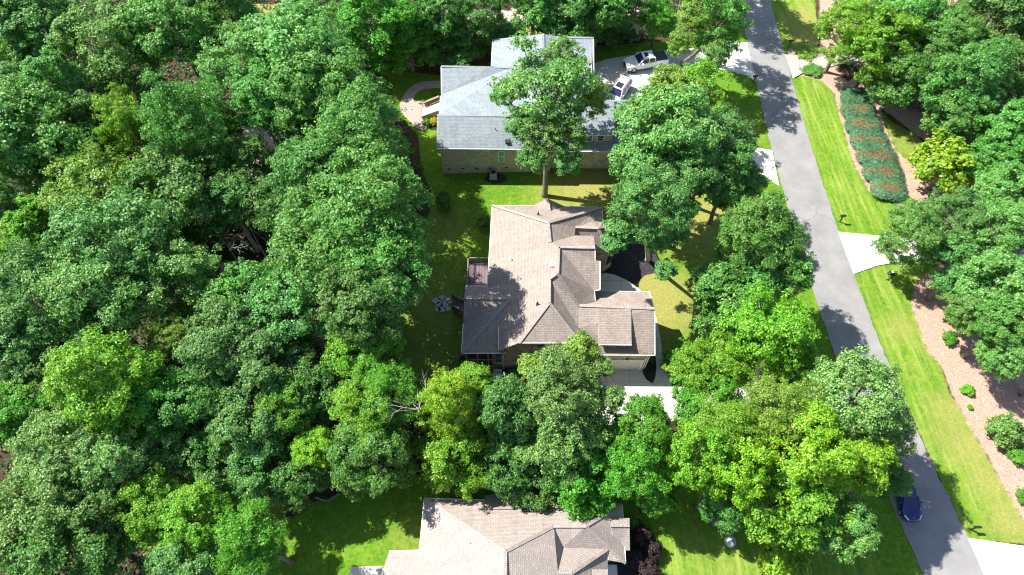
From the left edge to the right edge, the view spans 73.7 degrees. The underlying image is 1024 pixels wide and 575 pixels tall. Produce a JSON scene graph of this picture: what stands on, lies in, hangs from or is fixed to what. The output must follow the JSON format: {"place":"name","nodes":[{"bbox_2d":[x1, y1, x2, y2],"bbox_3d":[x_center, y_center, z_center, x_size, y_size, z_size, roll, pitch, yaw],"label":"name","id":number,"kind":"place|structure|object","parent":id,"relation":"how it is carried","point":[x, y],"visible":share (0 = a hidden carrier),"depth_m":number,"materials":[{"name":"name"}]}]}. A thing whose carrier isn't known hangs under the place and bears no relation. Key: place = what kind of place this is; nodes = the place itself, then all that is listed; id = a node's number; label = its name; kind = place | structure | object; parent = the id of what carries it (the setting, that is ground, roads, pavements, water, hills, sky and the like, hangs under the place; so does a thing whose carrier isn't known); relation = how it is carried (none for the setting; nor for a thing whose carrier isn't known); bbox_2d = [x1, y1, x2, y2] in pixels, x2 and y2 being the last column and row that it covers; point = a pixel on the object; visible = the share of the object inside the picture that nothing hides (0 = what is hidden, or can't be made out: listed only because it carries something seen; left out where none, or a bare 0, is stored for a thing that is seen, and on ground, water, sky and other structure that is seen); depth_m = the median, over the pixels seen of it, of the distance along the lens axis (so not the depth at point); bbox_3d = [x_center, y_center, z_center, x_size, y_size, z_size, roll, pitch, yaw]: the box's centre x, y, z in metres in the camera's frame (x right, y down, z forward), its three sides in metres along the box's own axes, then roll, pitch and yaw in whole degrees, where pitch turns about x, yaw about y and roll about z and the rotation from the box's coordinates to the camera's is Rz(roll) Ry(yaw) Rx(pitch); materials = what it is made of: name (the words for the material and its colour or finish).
{"place":"outdoors","nodes":[
{"label":"outdoors","id":0,"kind":"place"},
{"bbox_2d":[0,0,1023,574],"bbox_3d":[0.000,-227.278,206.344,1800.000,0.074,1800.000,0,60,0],"label":"ground","id":1,"kind":"structure","parent":0,"point":[980,474],"depth_m":72.80,"materials":[{"name":"green plant"}]},
{"bbox_2d":[0,380,54,447],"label":"tree","id":2,"kind":"object","parent":1,"relation":"on","point":[16,401],"visible":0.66,"depth_m":56.08,"materials":[{"name":"green plant"}]},
{"bbox_2d":[0,192,67,254],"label":"tree","id":3,"kind":"object","parent":1,"relation":"on","point":[26,219],"visible":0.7,"depth_m":67.02,"materials":[{"name":"green plant"}]},
{"bbox_2d":[0,302,86,395],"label":"tree","id":4,"kind":"object","parent":1,"relation":"on","point":[20,355],"visible":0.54,"depth_m":58.91,"materials":[{"name":"green plant"}]},
{"bbox_2d":[0,0,88,91],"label":"tree","id":5,"kind":"object","parent":1,"relation":"on","point":[34,17],"visible":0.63,"depth_m":78.20,"materials":[{"name":"green plant"}]},
{"bbox_2d":[0,236,94,347],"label":"tree","id":6,"kind":"object","parent":1,"relation":"on","point":[12,288],"visible":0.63,"depth_m":58.99,"materials":[{"name":"green plant"}]},
{"bbox_2d":[0,459,94,571],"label":"tree","id":7,"kind":"object","parent":1,"relation":"on","point":[21,515],"visible":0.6,"depth_m":50.88,"materials":[{"name":"green plant"}]},
{"bbox_2d":[0,71,112,200],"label":"tree","id":8,"kind":"object","parent":1,"relation":"on","point":[20,116],"visible":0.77,"depth_m":69.16,"materials":[{"name":"green plant"}]},
{"bbox_2d":[15,45,98,105],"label":"tree","id":9,"kind":"object","parent":1,"relation":"on","point":[46,66],"visible":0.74,"depth_m":73.68,"materials":[{"name":"green plant"}]},
{"bbox_2d":[0,403,123,511],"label":"tree","id":10,"kind":"object","parent":1,"relation":"on","point":[41,440],"visible":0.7,"depth_m":53.15,"materials":[{"name":"green plant"}]},
{"bbox_2d":[0,510,135,574],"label":"tree","id":11,"kind":"object","parent":1,"relation":"on","point":[31,560],"visible":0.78,"depth_m":50.34,"materials":[{"name":"green plant"}]},
{"bbox_2d":[34,138,147,246],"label":"tree","id":12,"kind":"object","parent":1,"relation":"on","point":[105,168],"visible":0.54,"depth_m":67.64,"materials":[{"name":"green plant"}]},
{"bbox_2d":[29,249,159,359],"bbox_3d":[-37.489,3.314,63.763,10.707,16.845,10.398,0,60,0],"label":"tree","id":13,"kind":"object","parent":1,"relation":"on","point":[72,279],"visible":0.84,"depth_m":58.68,"materials":[{"name":"green plant"}]},
{"bbox_2d":[43,467,152,556],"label":"tree","id":14,"kind":"object","parent":1,"relation":"on","point":[102,501],"visible":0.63,"depth_m":52.71,"materials":[{"name":"green plant"}]},
{"bbox_2d":[39,322,164,440],"bbox_3d":[-34.301,9.804,59.729,9.672,17.343,9.546,26,63,14],"label":"tree","id":15,"kind":"object","parent":1,"relation":"on","point":[66,385],"visible":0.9,"depth_m":54.57,"materials":[{"name":"green plant"}]},
{"bbox_2d":[42,0,167,105],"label":"tree","id":16,"kind":"object","parent":1,"relation":"on","point":[109,47],"visible":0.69,"depth_m":76.27,"materials":[{"name":"green plant"}]},
{"bbox_2d":[30,184,187,323],"bbox_3d":[-38.104,-2.646,66.486,14.803,18.089,12.568,-32,65,-17],"label":"tree","id":17,"kind":"object","parent":1,"relation":"on","point":[123,219],"visible":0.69,"depth_m":61.70,"materials":[{"name":"green plant"}]},
{"bbox_2d":[68,425,165,495],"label":"tree","id":18,"kind":"object","parent":1,"relation":"on","point":[113,464],"visible":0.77,"depth_m":53.40,"materials":[{"name":"green plant"}]},
{"bbox_2d":[89,82,173,176],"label":"tree","id":19,"kind":"object","parent":1,"relation":"on","point":[119,118],"visible":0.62,"depth_m":70.62,"materials":[{"name":"green plant"}]},
{"bbox_2d":[109,463,187,552],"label":"tree","id":20,"kind":"object","parent":1,"relation":"on","point":[132,492],"visible":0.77,"depth_m":53.45,"materials":[{"name":"green plant"}]},
{"bbox_2d":[108,364,189,445],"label":"tree","id":21,"kind":"object","parent":1,"relation":"on","point":[143,400],"visible":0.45,"depth_m":56.64,"materials":[{"name":"green plant"}]},
{"bbox_2d":[106,0,231,99],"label":"tree","id":22,"kind":"object","parent":1,"relation":"on","point":[160,43],"visible":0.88,"depth_m":74.37,"materials":[{"name":"green plant"}]},
{"bbox_2d":[116,230,221,329],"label":"tree","id":23,"kind":"object","parent":1,"relation":"on","point":[197,272],"visible":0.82,"depth_m":62.79,"materials":[{"name":"green plant"}]},
{"bbox_2d":[117,139,233,247],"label":"tree","id":24,"kind":"object","parent":1,"relation":"on","point":[185,181],"visible":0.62,"depth_m":67.13,"materials":[{"name":"green plant"}]},
{"bbox_2d":[130,67,242,176],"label":"tree","id":25,"kind":"object","parent":1,"relation":"on","point":[158,108],"visible":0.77,"depth_m":67.05,"materials":[{"name":"green plant"}]},
{"bbox_2d":[141,522,231,574],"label":"tree","id":26,"kind":"object","parent":1,"relation":"on","point":[161,561],"visible":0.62,"depth_m":51.69,"materials":[{"name":"green plant"}]},
{"bbox_2d":[142,479,233,559],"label":"tree","id":27,"kind":"object","parent":1,"relation":"on","point":[208,500],"visible":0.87,"depth_m":52.91,"materials":[{"name":"green plant"}]},
{"bbox_2d":[157,362,234,442],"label":"tree","id":28,"kind":"object","parent":1,"relation":"on","point":[200,398],"visible":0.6,"depth_m":57.58,"materials":[{"name":"green plant"}]},
{"bbox_2d":[171,291,283,387],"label":"tree","id":29,"kind":"object","parent":1,"relation":"on","point":[207,348],"visible":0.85,"depth_m":57.78,"materials":[{"name":"green plant"}]},
{"bbox_2d":[192,19,281,146],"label":"tree","id":30,"kind":"object","parent":1,"relation":"on","point":[228,66],"visible":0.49,"depth_m":72.20,"materials":[{"name":"green plant"}]},
{"bbox_2d":[189,131,286,220],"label":"tree","id":31,"kind":"object","parent":1,"relation":"on","point":[247,152],"visible":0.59,"depth_m":69.94,"materials":[{"name":"green plant"}]},
{"bbox_2d":[203,383,295,466],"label":"tree","id":32,"kind":"object","parent":1,"relation":"on","point":[227,424],"visible":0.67,"depth_m":56.81,"materials":[{"name":"green plant"}]},
{"bbox_2d":[210,495,294,574],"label":"tree","id":33,"kind":"object","parent":1,"relation":"on","point":[236,537],"visible":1,"depth_m":49.96,"materials":[{"name":"green plant"}]},
{"bbox_2d":[222,434,300,511],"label":"tree","id":34,"kind":"object","parent":1,"relation":"on","point":[251,482],"visible":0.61,"depth_m":57.02,"materials":[{"name":"green plant"}]},
{"bbox_2d":[227,56,312,133],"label":"tree","id":35,"kind":"object","parent":1,"relation":"on","point":[246,90],"visible":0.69,"depth_m":70.79,"materials":[{"name":"green plant"}]},
{"bbox_2d":[224,317,319,411],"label":"tree","id":36,"kind":"object","parent":1,"relation":"on","point":[246,379],"visible":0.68,"depth_m":57.95,"materials":[{"name":"green plant"}]},
{"bbox_2d":[250,371,318,434],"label":"tree","id":37,"kind":"object","parent":1,"relation":"on","point":[289,395],"visible":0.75,"depth_m":57.28,"materials":[{"name":"green plant"}]},
{"bbox_2d":[238,256,333,353],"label":"tree","id":38,"kind":"object","parent":1,"relation":"on","point":[287,304],"visible":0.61,"depth_m":59.61,"materials":[{"name":"green plant"}]},
{"bbox_2d":[265,438,335,513],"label":"tree","id":39,"kind":"object","parent":1,"relation":"on","point":[296,497],"visible":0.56,"depth_m":57.85,"materials":[{"name":"green plant"}]},
{"bbox_2d":[239,0,366,124],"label":"tree","id":40,"kind":"object","parent":1,"relation":"on","point":[304,32],"visible":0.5,"depth_m":71.19,"materials":[{"name":"green plant"}]},
{"bbox_2d":[276,359,342,426],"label":"tree","id":41,"kind":"object","parent":1,"relation":"on","point":[311,381],"visible":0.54,"depth_m":58.88,"materials":[{"name":"green plant"}]},
{"bbox_2d":[262,129,358,211],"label":"tree","id":42,"kind":"object","parent":1,"relation":"on","point":[299,157],"visible":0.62,"depth_m":63.31,"materials":[{"name":"green plant"}]},
{"bbox_2d":[262,185,383,320],"bbox_3d":[-17.236,-1.969,66.736,13.237,16.980,12.836,0,60,0],"label":"tree","id":43,"kind":"object","parent":1,"relation":"on","point":[291,244],"visible":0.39,"depth_m":60.55,"materials":[{"name":"green plant"}]},
{"bbox_2d":[258,44,392,148],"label":"tree","id":44,"kind":"object","parent":1,"relation":"on","point":[312,60],"visible":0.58,"depth_m":68.92,"materials":[{"name":"green plant"}]},
{"bbox_2d":[313,73,413,182],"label":"tree","id":45,"kind":"object","parent":1,"relation":"on","point":[349,111],"visible":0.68,"depth_m":65.81,"materials":[{"name":"green plant"}]},
{"bbox_2d":[320,313,406,377],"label":"tree","id":46,"kind":"object","parent":1,"relation":"on","point":[344,363],"visible":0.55,"depth_m":59.29,"materials":[{"name":"green plant"}]},
{"bbox_2d":[296,129,435,267],"bbox_3d":[-12.754,-4.018,64.629,11.571,22.678,11.888,26,63,14],"label":"tree","id":47,"kind":"object","parent":1,"relation":"on","point":[389,176],"visible":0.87,"depth_m":57.71,"materials":[{"name":"green plant"}]},
{"bbox_2d":[327,372,407,451],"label":"tree","id":48,"kind":"object","parent":1,"relation":"on","point":[346,399],"visible":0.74,"depth_m":56.47,"materials":[{"name":"green plant"}]},
{"bbox_2d":[313,254,422,366],"bbox_3d":[-12.474,3.185,63.110,9.782,18.105,9.237,0,60,0],"label":"tree","id":49,"kind":"object","parent":1,"relation":"on","point":[345,313],"visible":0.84,"depth_m":56.62,"materials":[{"name":"green plant"}]},
{"bbox_2d":[322,408,418,502],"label":"tree","id":50,"kind":"object","parent":1,"relation":"on","point":[349,475],"visible":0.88,"depth_m":56.50,"materials":[{"name":"green plant"}]},
{"bbox_2d":[325,0,422,76],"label":"tree","id":51,"kind":"object","parent":1,"relation":"on","point":[383,11],"visible":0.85,"depth_m":84.14,"materials":[{"name":"green plant"}]},
{"bbox_2d":[328,224,431,339],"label":"tree","id":52,"kind":"object","parent":1,"relation":"on","point":[418,247],"visible":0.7,"depth_m":57.38,"materials":[{"name":"green plant"}]},
{"bbox_2d":[352,354,427,430],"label":"tree","id":53,"kind":"object","parent":1,"relation":"on","point":[396,375],"visible":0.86,"depth_m":57.10,"materials":[{"name":"green plant"}]},
{"bbox_2d":[413,366,478,442],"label":"tree","id":54,"kind":"object","parent":1,"relation":"on","point":[439,392],"visible":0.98,"depth_m":56.11,"materials":[{"name":"green plant"}]},
{"bbox_2d":[410,415,499,502],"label":"tree","id":55,"kind":"object","parent":1,"relation":"on","point":[442,471],"visible":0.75,"depth_m":57.91,"materials":[{"name":"green plant"}]},
{"bbox_2d":[468,372,539,448],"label":"tree","id":56,"kind":"object","parent":1,"relation":"on","point":[500,408],"visible":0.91,"depth_m":56.54,"materials":[{"name":"green plant"}]},
{"bbox_2d":[381,494,629,574],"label":"house","id":57,"kind":"structure","parent":1,"relation":"on","point":[492,534],"depth_m":57.35,"materials":[{"name":"beige"}]},
{"bbox_2d":[468,425,550,504],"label":"tree","id":58,"kind":"object","parent":1,"relation":"on","point":[509,482],"visible":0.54,"depth_m":58.09,"materials":[{"name":"green plant"}]},
{"bbox_2d":[0,0,1023,574],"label":"undergrowth","id":59,"kind":"object","parent":1,"relation":"on","point":[178,80],"visible":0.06,"depth_m":78.54,"materials":[{"name":"green plant"}]},
{"bbox_2d":[437,34,640,173],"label":"house","id":60,"kind":"structure","parent":1,"relation":"on","point":[473,136],"depth_m":80.58,"materials":[{"name":"grey"}]},
{"bbox_2d":[487,30,613,197],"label":"tree","id":61,"kind":"object","parent":1,"relation":"on","point":[553,74],"visible":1,"depth_m":68.92,"materials":[{"name":"green plant"}]},
{"bbox_2d":[461,198,654,376],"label":"house","id":62,"kind":"structure","parent":1,"relation":"on","point":[549,261],"depth_m":67.03,"materials":[{"name":"beige"}]},
{"bbox_2d":[517,384,614,485],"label":"tree","id":63,"kind":"object","parent":1,"relation":"on","point":[556,455],"visible":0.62,"depth_m":55.96,"materials":[{"name":"green plant"}]},
{"bbox_2d":[516,328,629,436],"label":"tree","id":64,"kind":"object","parent":1,"relation":"on","point":[557,369],"visible":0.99,"depth_m":55.71,"materials":[{"name":"green plant"}]},
{"bbox_2d":[545,433,627,521],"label":"tree","id":65,"kind":"object","parent":1,"relation":"on","point":[585,491],"visible":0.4,"depth_m":57.73,"materials":[{"name":"green plant"}]},
{"bbox_2d":[598,430,674,505],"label":"tree","id":66,"kind":"object","parent":1,"relation":"on","point":[612,473],"visible":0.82,"depth_m":55.15,"materials":[{"name":"green plant"}]},
{"bbox_2d":[618,392,672,462],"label":"tree","id":67,"kind":"object","parent":1,"relation":"on","point":[650,410],"visible":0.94,"depth_m":54.96,"materials":[{"name":"green plant"}]},
{"bbox_2d":[600,161,692,280],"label":"tree","id":68,"kind":"object","parent":1,"relation":"on","point":[633,198],"visible":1,"depth_m":61.59,"materials":[{"name":"green plant"}]},
{"bbox_2d":[607,125,686,220],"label":"tree","id":69,"kind":"object","parent":1,"relation":"on","point":[631,156],"visible":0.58,"depth_m":65.94,"materials":[{"name":"green plant"}]},
{"bbox_2d":[610,82,725,221],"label":"tree","id":70,"kind":"object","parent":1,"relation":"on","point":[694,121],"visible":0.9,"depth_m":65.08,"materials":[{"name":"green plant"}]},
{"bbox_2d":[660,142,724,247],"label":"tree","id":71,"kind":"object","parent":1,"relation":"on","point":[705,176],"visible":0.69,"depth_m":65.25,"materials":[{"name":"green plant"}]},
{"bbox_2d":[662,416,738,493],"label":"tree","id":72,"kind":"object","parent":1,"relation":"on","point":[691,433],"visible":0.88,"depth_m":52.66,"materials":[{"name":"green plant"}]},
{"bbox_2d":[669,365,746,421],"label":"tree","id":73,"kind":"object","parent":1,"relation":"on","point":[692,400],"visible":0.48,"depth_m":58.59,"materials":[{"name":"green plant"}]},
{"bbox_2d":[661,327,758,400],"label":"tree","id":74,"kind":"object","parent":1,"relation":"on","point":[726,360],"visible":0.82,"depth_m":59.09,"materials":[{"name":"green plant"}]},
{"bbox_2d":[667,0,753,72],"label":"tree","id":75,"kind":"object","parent":1,"relation":"on","point":[731,14],"visible":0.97,"depth_m":80.48,"materials":[{"name":"green plant"}]},
{"bbox_2d":[692,395,767,462],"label":"tree","id":76,"kind":"object","parent":1,"relation":"on","point":[732,418],"visible":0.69,"depth_m":52.89,"materials":[{"name":"green plant"}]},
{"bbox_2d":[690,261,770,353],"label":"tree","id":77,"kind":"object","parent":1,"relation":"on","point":[727,301],"visible":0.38,"depth_m":63.57,"materials":[{"name":"green plant"}]},
{"bbox_2d":[697,139,771,224],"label":"tree","id":78,"kind":"object","parent":1,"relation":"on","point":[739,169],"visible":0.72,"depth_m":66.81,"materials":[{"name":"green plant"}]},
{"bbox_2d":[694,434,775,511],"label":"tree","id":79,"kind":"object","parent":1,"relation":"on","point":[749,483],"visible":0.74,"depth_m":51.62,"materials":[{"name":"green plant"}]},
{"bbox_2d":[695,188,816,299],"bbox_3d":[22.661,-1.954,66.491,11.520,17.388,9.676,0,60,0],"label":"tree","id":80,"kind":"object","parent":1,"relation":"on","point":[790,264],"visible":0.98,"depth_m":61.80,"materials":[{"name":"green plant"}]},
{"bbox_2d":[717,281,820,385],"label":"tree","id":81,"kind":"object","parent":1,"relation":"on","point":[791,334],"visible":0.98,"depth_m":58.89,"materials":[{"name":"green plant"}]},
{"bbox_2d":[741,374,825,457],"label":"tree","id":82,"kind":"object","parent":1,"relation":"on","point":[769,389],"visible":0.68,"depth_m":53.55,"materials":[{"name":"green plant"}]},
{"bbox_2d":[737,441,856,553],"bbox_3d":[22.378,18.138,57.150,9.068,13.476,8.844,0,60,0],"label":"tree","id":83,"kind":"object","parent":1,"relation":"on","point":[794,527],"visible":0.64,"depth_m":52.49,"materials":[{"name":"green plant"}]},
{"bbox_2d":[751,397,865,500],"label":"tree","id":84,"kind":"object","parent":1,"relation":"on","point":[839,464],"visible":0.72,"depth_m":51.29,"materials":[{"name":"green plant"}]},
{"bbox_2d":[807,491,882,564],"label":"tree","id":85,"kind":"object","parent":1,"relation":"on","point":[861,526],"visible":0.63,"depth_m":53.33,"materials":[{"name":"green plant"}]},
{"bbox_2d":[813,0,880,73],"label":"tree","id":86,"kind":"object","parent":1,"relation":"on","point":[846,10],"visible":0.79,"depth_m":84.69,"materials":[{"name":"green plant"}]},
{"bbox_2d":[800,344,905,447],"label":"tree","id":87,"kind":"object","parent":1,"relation":"on","point":[878,377],"visible":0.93,"depth_m":52.75,"materials":[{"name":"green plant"}]},
{"bbox_2d":[807,411,901,497],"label":"tree","id":88,"kind":"object","parent":1,"relation":"on","point":[878,459],"visible":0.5,"depth_m":52.45,"materials":[{"name":"green plant"}]},
{"bbox_2d":[845,3,924,86],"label":"tree","id":89,"kind":"object","parent":1,"relation":"on","point":[887,19],"visible":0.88,"depth_m":81.30,"materials":[{"name":"green plant"}]},
{"bbox_2d":[863,38,930,107],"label":"tree","id":90,"kind":"object","parent":1,"relation":"on","point":[888,93],"visible":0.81,"depth_m":82.01,"materials":[{"name":"green plant"}]},
{"bbox_2d":[870,197,950,270],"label":"tree","id":91,"kind":"object","parent":1,"relation":"on","point":[916,220],"visible":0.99,"depth_m":68.72,"materials":[{"name":"green plant"}]},
{"bbox_2d":[906,13,982,95],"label":"tree","id":92,"kind":"object","parent":1,"relation":"on","point":[953,26],"visible":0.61,"depth_m":80.39,"materials":[{"name":"green plant"}]},
{"bbox_2d":[905,128,991,192],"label":"tree","id":93,"kind":"object","parent":1,"relation":"on","point":[937,157],"visible":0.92,"depth_m":76.88,"materials":[{"name":"green plant"}]},
{"bbox_2d":[918,183,989,261],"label":"tree","id":94,"kind":"object","parent":1,"relation":"on","point":[950,202],"visible":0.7,"depth_m":68.80,"materials":[{"name":"green plant"}]},
{"bbox_2d":[919,79,996,145],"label":"tree","id":95,"kind":"object","parent":1,"relation":"on","point":[956,123],"visible":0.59,"depth_m":77.68,"materials":[{"name":"green plant"}]},
{"bbox_2d":[921,230,997,301],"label":"tree","id":96,"kind":"object","parent":1,"relation":"on","point":[954,256],"visible":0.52,"depth_m":68.15,"materials":[{"name":"green plant"}]},
{"bbox_2d":[916,36,1018,135],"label":"tree","id":97,"kind":"object","parent":1,"relation":"on","point":[985,54],"visible":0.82,"depth_m":76.59,"materials":[{"name":"green plant"}]},
{"bbox_2d":[946,0,1023,47],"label":"tree","id":98,"kind":"object","parent":1,"relation":"on","point":[1004,11],"visible":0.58,"depth_m":82.45,"materials":[{"name":"green plant"}]},
{"bbox_2d":[950,246,1023,318],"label":"tree","id":99,"kind":"object","parent":1,"relation":"on","point":[1012,268],"visible":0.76,"depth_m":65.35,"materials":[{"name":"green plant"}]},
{"bbox_2d":[952,193,1023,269],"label":"tree","id":100,"kind":"object","parent":1,"relation":"on","point":[1012,214],"visible":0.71,"depth_m":67.05,"materials":[{"name":"green plant"}]},
{"bbox_2d":[960,292,1023,358],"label":"tree","id":101,"kind":"object","parent":1,"relation":"on","point":[990,320],"visible":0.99,"depth_m":63.53,"materials":[{"name":"green plant"}]},
{"bbox_2d":[972,332,1023,396],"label":"tree","id":102,"kind":"object","parent":1,"relation":"on","point":[1009,361],"visible":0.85,"depth_m":63.99,"materials":[{"name":"green plant"}]},
{"bbox_2d":[594,42,755,99],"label":"driveway","id":103,"kind":"structure","parent":0,"point":[612,70],"depth_m":92.06,"materials":[{"name":"concrete"}]},
{"bbox_2d":[742,0,983,574],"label":"road","id":104,"kind":"structure","parent":0,"point":[937,538],"depth_m":76.45,"materials":[{"name":"grey asphalt"}]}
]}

